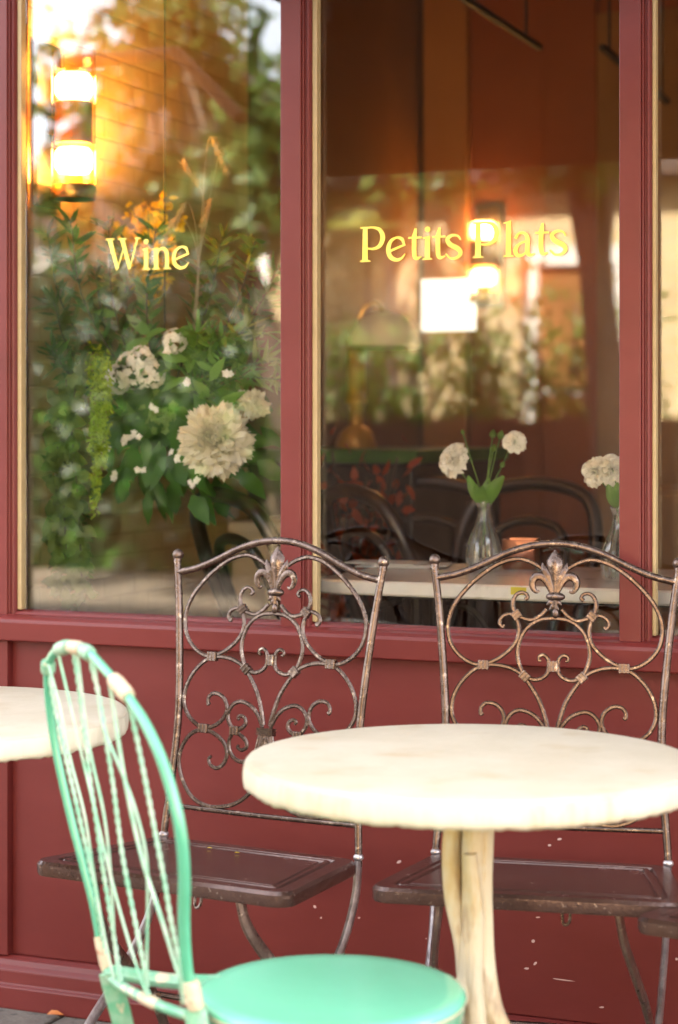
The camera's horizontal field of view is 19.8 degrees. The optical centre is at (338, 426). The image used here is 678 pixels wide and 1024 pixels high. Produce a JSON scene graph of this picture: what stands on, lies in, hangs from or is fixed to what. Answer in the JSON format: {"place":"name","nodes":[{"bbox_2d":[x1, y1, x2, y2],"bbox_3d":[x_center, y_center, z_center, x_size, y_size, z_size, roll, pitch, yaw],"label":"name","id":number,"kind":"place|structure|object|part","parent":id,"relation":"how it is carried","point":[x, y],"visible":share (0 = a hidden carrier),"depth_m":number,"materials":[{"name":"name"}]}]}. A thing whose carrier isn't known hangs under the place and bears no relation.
{"place":"outdoors","nodes":[
{"label":"outdoors","id":0,"kind":"place"},
{"bbox_2d":[0,1008,111,1023],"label":"pavement","id":1,"kind":"structure","parent":0,"point":[10,1016],"depth_m":4.07,"materials":[{"name":"grey stone"}]},
{"bbox_2d":[48,1010,62,1014],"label":"fallen leaf","id":2,"kind":"object","parent":1,"relation":"on","point":[54,1012],"visible":1,"depth_m":4.08,"materials":[{"name":"orange plant"}]},
{"bbox_2d":[0,686,128,762],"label":"round table","id":3,"kind":"object","parent":1,"relation":"on","point":[24,733],"visible":0.73,"depth_m":3.32,"materials":[{"name":"stone"}]},
{"bbox_2d":[37,537,389,1023],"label":"metal chair","id":4,"kind":"object","parent":1,"relation":"on","point":[263,877],"visible":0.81,"depth_m":3.61,"materials":[{"name":"brown metal"}]},
{"bbox_2d":[41,640,466,1023],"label":"green chair","id":5,"kind":"object","parent":1,"relation":"on","point":[331,989],"visible":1,"depth_m":2.73,"materials":[{"name":"metal"}]},
{"bbox_2d":[0,0,677,1023],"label":"shop front","id":6,"kind":"object","parent":1,"relation":"on","point":[550,968],"visible":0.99,"depth_m":3.92,"materials":[{"name":"red paint"}]},
{"bbox_2d":[106,237,188,270],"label":"lettering","id":7,"kind":"structure","parent":6,"relation":"in","point":[124,248],"depth_m":4.08,"materials":[{"name":"yellow paint"}]},
{"bbox_2d":[360,220,567,261],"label":"lettering","id":8,"kind":"structure","parent":6,"relation":"in","point":[541,232],"depth_m":3.82,"materials":[{"name":"yellow paint"}]},
{"bbox_2d":[243,724,677,1023],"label":"round table","id":9,"kind":"object","parent":1,"relation":"on","point":[467,789],"visible":0.97,"depth_m":2.86,"materials":[{"name":"beige stone"}]},
{"bbox_2d":[372,540,677,1023],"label":"metal chair","id":10,"kind":"object","parent":1,"relation":"on","point":[619,891],"visible":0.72,"depth_m":3.52,"materials":[{"name":"brown metal"}]},
{"bbox_2d":[637,906,677,939],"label":"metal chair","id":11,"kind":"object","parent":1,"relation":"on","point":[662,922],"visible":1,"depth_m":3.06,"materials":[{"name":"brown metal"}]},
{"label":"interior floor","id":12,"kind":"structure","parent":0,"visible":0},
{"bbox_2d":[28,0,247,616],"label":"brick wall","id":13,"kind":"structure","parent":12,"relation":"on","point":[131,551],"depth_m":4.82,"materials":[{"name":"orange brick"}]},
{"bbox_2d":[33,40,96,209],"bbox_3d":[-0.608,-0.680,4.372,0.128,0.370,0.104,0,0,22],"label":"wall lamp","id":14,"kind":"object","parent":13,"relation":"attached to","point":[62,111],"visible":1,"depth_m":4.35,"materials":[{"name":"white glass"}]},
{"bbox_2d":[40,354,98,610],"bbox_3d":[-0.606,0.130,4.349,0.148,0.584,0.095,0,0,22],"label":"trailing ivy","id":15,"kind":"object","parent":13,"relation":"hanging from","point":[66,506],"visible":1,"depth_m":4.34,"materials":[{"name":"green plant"}]},
{"bbox_2d":[189,487,280,619],"bbox_3d":[-0.049,0.600,4.574,0.554,0.926,0.438,0,0,-30],"label":"bentwood chair","id":16,"kind":"object","parent":12,"relation":"on","point":[220,583],"visible":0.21,"depth_m":4.49,"materials":[{"name":"brown wood"}]},
{"bbox_2d":[228,517,354,621],"bbox_3d":[-0.130,0.658,5.328,0.250,0.804,0.329,0,0,22],"label":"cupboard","id":17,"kind":"object","parent":12,"relation":"on","point":[244,570],"visible":0.04,"depth_m":5.22,"materials":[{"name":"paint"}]},
{"bbox_3d":[-0.240,0.648,5.216,0.100,0.704,0.038,0,0,22],"label":"door","id":18,"kind":"part","parent":17,"relation":"part of","materials":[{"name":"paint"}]},
{"bbox_2d":[248,0,422,462],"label":"brown wall","id":19,"kind":"structure","parent":12,"relation":"on","point":[371,113],"depth_m":6.47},
{"bbox_2d":[321,427,422,623],"bbox_3d":[0.052,0.530,5.152,0.318,1.060,0.375,0,0,22],"label":"red foliage plant","id":20,"kind":"object","parent":12,"relation":"on","point":[339,612],"visible":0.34,"depth_m":5.14,"materials":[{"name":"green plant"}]},
{"bbox_2d":[321,483,428,625],"bbox_3d":[0.249,0.600,4.855,0.554,0.926,0.438,0,0,-28],"label":"bentwood chair","id":21,"kind":"object","parent":12,"relation":"on","point":[381,505],"visible":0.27,"depth_m":4.69,"materials":[{"name":"brown wood"}]},
{"bbox_2d":[248,447,507,628],"bbox_3d":[0.122,0.562,5.886,0.550,0.995,0.840,0,0,22],"label":"bar counter","id":22,"kind":"object","parent":12,"relation":"on","point":[428,540],"visible":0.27,"depth_m":5.55,"materials":[{"name":"brown wood"}]},
{"bbox_2d":[335,301,421,447],"bbox_3d":[0.123,-0.161,5.962,0.264,0.452,0.230,0,0,22],"label":"table lamp","id":23,"kind":"object","parent":22,"relation":"on","point":[382,329],"visible":0.99,"depth_m":5.92,"materials":[{"name":"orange metal"}]},
{"bbox_2d":[352,476,501,623],"bbox_3d":[0.187,0.600,5.206,0.438,0.926,0.553,0,0,14],"label":"bentwood chair","id":24,"kind":"object","parent":12,"relation":"on","point":[443,483],"visible":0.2,"depth_m":5.41,"materials":[{"name":"brown wood"}]},
{"bbox_2d":[321,563,677,627],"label":"marble table","id":25,"kind":"object","parent":12,"relation":"on","point":[415,585],"visible":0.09,"depth_m":4.02,"materials":[{"name":"white stone"}]},
{"bbox_2d":[345,559,451,568],"bbox_3d":[0.137,0.312,4.414,0.241,0.008,0.133,0,0,17],"label":"paper menu","id":26,"kind":"object","parent":25,"relation":"on","point":[398,564],"visible":0.76,"depth_m":4.38,"materials":[{"name":"white paper"}]},
{"bbox_2d":[466,502,501,570],"bbox_3d":[0.320,0.242,4.289,0.082,0.152,0.080,0,0,22],"label":"bud vase","id":27,"kind":"object","parent":25,"relation":"on","point":[477,552],"visible":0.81,"depth_m":4.27,"materials":[{"name":"clear glass"}]},
{"bbox_2d":[439,442,485,533],"bbox_3d":[0.267,0.167,4.311,0.062,0.263,0.118,0,0,-41],"label":"white flower","id":28,"kind":"object","parent":27,"relation":"in","point":[454,458],"visible":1,"depth_m":4.31,"materials":[{"name":"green plant"}]},
{"bbox_2d":[461,430,484,533],"bbox_3d":[0.298,0.152,4.298,0.060,0.292,0.009,0,0,22],"label":"flower bud","id":29,"kind":"object","parent":27,"relation":"in","point":[462,431],"visible":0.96,"depth_m":4.30,"materials":[{"name":"green plant"}]},
{"bbox_2d":[467,475,504,506],"bbox_3d":[0.323,0.142,4.273,0.083,0.072,0.034,0,0,6],"label":"leaf sprig","id":30,"kind":"object","parent":27,"relation":"in","point":[485,493],"visible":1,"depth_m":4.27,"materials":[{"name":"green plant"}]},
{"bbox_2d":[483,429,495,543],"bbox_3d":[0.332,0.152,4.284,0.031,0.292,0.016,0,0,22],"label":"flower bud","id":31,"kind":"object","parent":27,"relation":"in","point":[492,434],"visible":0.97,"depth_m":4.28,"materials":[{"name":"green plant"}]},
{"bbox_2d":[483,444,496,533],"bbox_3d":[0.332,0.168,4.284,0.033,0.260,0.013,0,0,22],"label":"flower bud","id":32,"kind":"object","parent":27,"relation":"in","point":[493,448],"visible":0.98,"depth_m":4.28,"materials":[{"name":"green plant"}]},
{"bbox_2d":[483,430,503,535],"bbox_3d":[0.339,0.153,4.281,0.051,0.290,0.016,0,0,22],"label":"flower bud","id":33,"kind":"object","parent":27,"relation":"in","point":[500,434],"visible":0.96,"depth_m":4.28,"materials":[{"name":"green plant"}]},
{"bbox_2d":[485,462,504,514],"bbox_3d":[0.339,0.187,4.281,0.056,0.222,0.012,0,0,22],"label":"flower bud","id":34,"kind":"object","parent":27,"relation":"in","point":[502,464],"visible":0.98,"depth_m":4.27,"materials":[{"name":"green plant"}]},
{"bbox_2d":[485,431,526,513],"bbox_3d":[0.363,0.153,4.280,0.103,0.290,0.042,0,0,22],"label":"white flower","id":35,"kind":"object","parent":27,"relation":"in","point":[514,441],"visible":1,"depth_m":4.26,"materials":[{"name":"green plant"}]},
{"bbox_2d":[502,538,539,569],"bbox_3d":[0.408,0.285,4.361,0.077,0.066,0.077,0,0,15],"label":"copper pot","id":36,"kind":"object","parent":25,"relation":"on","point":[531,554],"visible":0.74,"depth_m":4.33,"materials":[{"name":"orange metal"}]},
{"bbox_2d":[600,506,618,580],"bbox_3d":[0.581,0.242,4.024,0.082,0.152,0.080,0,0,22],"label":"bud vase","id":37,"kind":"object","parent":25,"relation":"on","point":[609,573],"visible":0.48,"depth_m":4.01,"materials":[{"name":"clear glass"}]},
{"bbox_2d":[581,456,618,523],"bbox_3d":[0.541,0.180,4.041,0.048,0.237,0.093,0,0,-41],"label":"white flower","id":38,"kind":"object","parent":37,"relation":"in","point":[592,473],"visible":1,"depth_m":4.04,"materials":[{"name":"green plant"}]},
{"bbox_2d":[600,454,618,486],"bbox_3d":[0.568,0.177,4.037,0.071,0.242,0.049,0,0,22],"label":"white flower","id":39,"kind":"object","parent":37,"relation":"in","point":[611,462],"visible":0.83,"depth_m":4.03,"materials":[{"name":"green plant"}]},
{"bbox_2d":[606,482,618,510],"bbox_3d":[0.577,0.145,4.014,0.047,0.060,0.022,0,0,22],"label":"leaf sprig","id":40,"kind":"object","parent":37,"relation":"in","point":[612,494],"visible":0.56,"depth_m":4.01,"materials":[{"name":"green plant"}]},
{"bbox_2d":[450,477,602,631],"bbox_3d":[0.416,0.600,5.110,0.438,0.926,0.554,0,0,28],"label":"bentwood chair","id":41,"kind":"object","parent":12,"relation":"on","point":[584,496],"visible":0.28,"depth_m":5.28,"materials":[{"name":"brown wood"}]},
{"bbox_2d":[423,0,677,631],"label":"back wall","id":42,"kind":"structure","parent":12,"relation":"on","point":[526,135],"depth_m":6.88,"materials":[{"name":"paint"}]},
{"bbox_2d":[421,278,475,331],"bbox_3d":[0.392,-0.435,6.952,0.201,0.186,0.018,0,0,22],"label":"light panel","id":43,"kind":"object","parent":42,"relation":"attached to","point":[446,305],"visible":0.93,"depth_m":6.94,"materials":[{"name":"beige"}]},
{"bbox_2d":[469,203,503,307],"bbox_3d":[0.516,-0.611,6.897,0.104,0.370,0.128,0,0,22],"label":"wall lamp","id":44,"kind":"object","parent":42,"relation":"attached to","point":[487,277],"visible":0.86,"depth_m":6.89,"materials":[{"name":"white glass"}]},
{"bbox_2d":[568,485,677,635],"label":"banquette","id":45,"kind":"object","parent":12,"relation":"on","point":[667,525],"visible":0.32,"depth_m":6.51,"materials":[{"name":"brown leather"}]},
{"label":"ceiling","id":46,"kind":"structure","parent":0,"visible":0},
{"bbox_2d":[29,0,280,524],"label":"flower arrangement","id":47,"kind":"object","parent":46,"relation":"hanging from","point":[159,409],"visible":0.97,"depth_m":4.39,"materials":[{"name":"green plant"}]},
{"bbox_2d":[459,0,542,50],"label":"track rail","id":48,"kind":"object","parent":46,"relation":"hanging from","point":[474,5],"visible":1,"depth_m":5.39,"materials":[{"name":"black metal"}]},
{"bbox_2d":[599,0,669,103],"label":"track rail","id":49,"kind":"object","parent":46,"relation":"hanging from","point":[608,52],"visible":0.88,"depth_m":6.50,"materials":[{"name":"black metal"}]}
]}

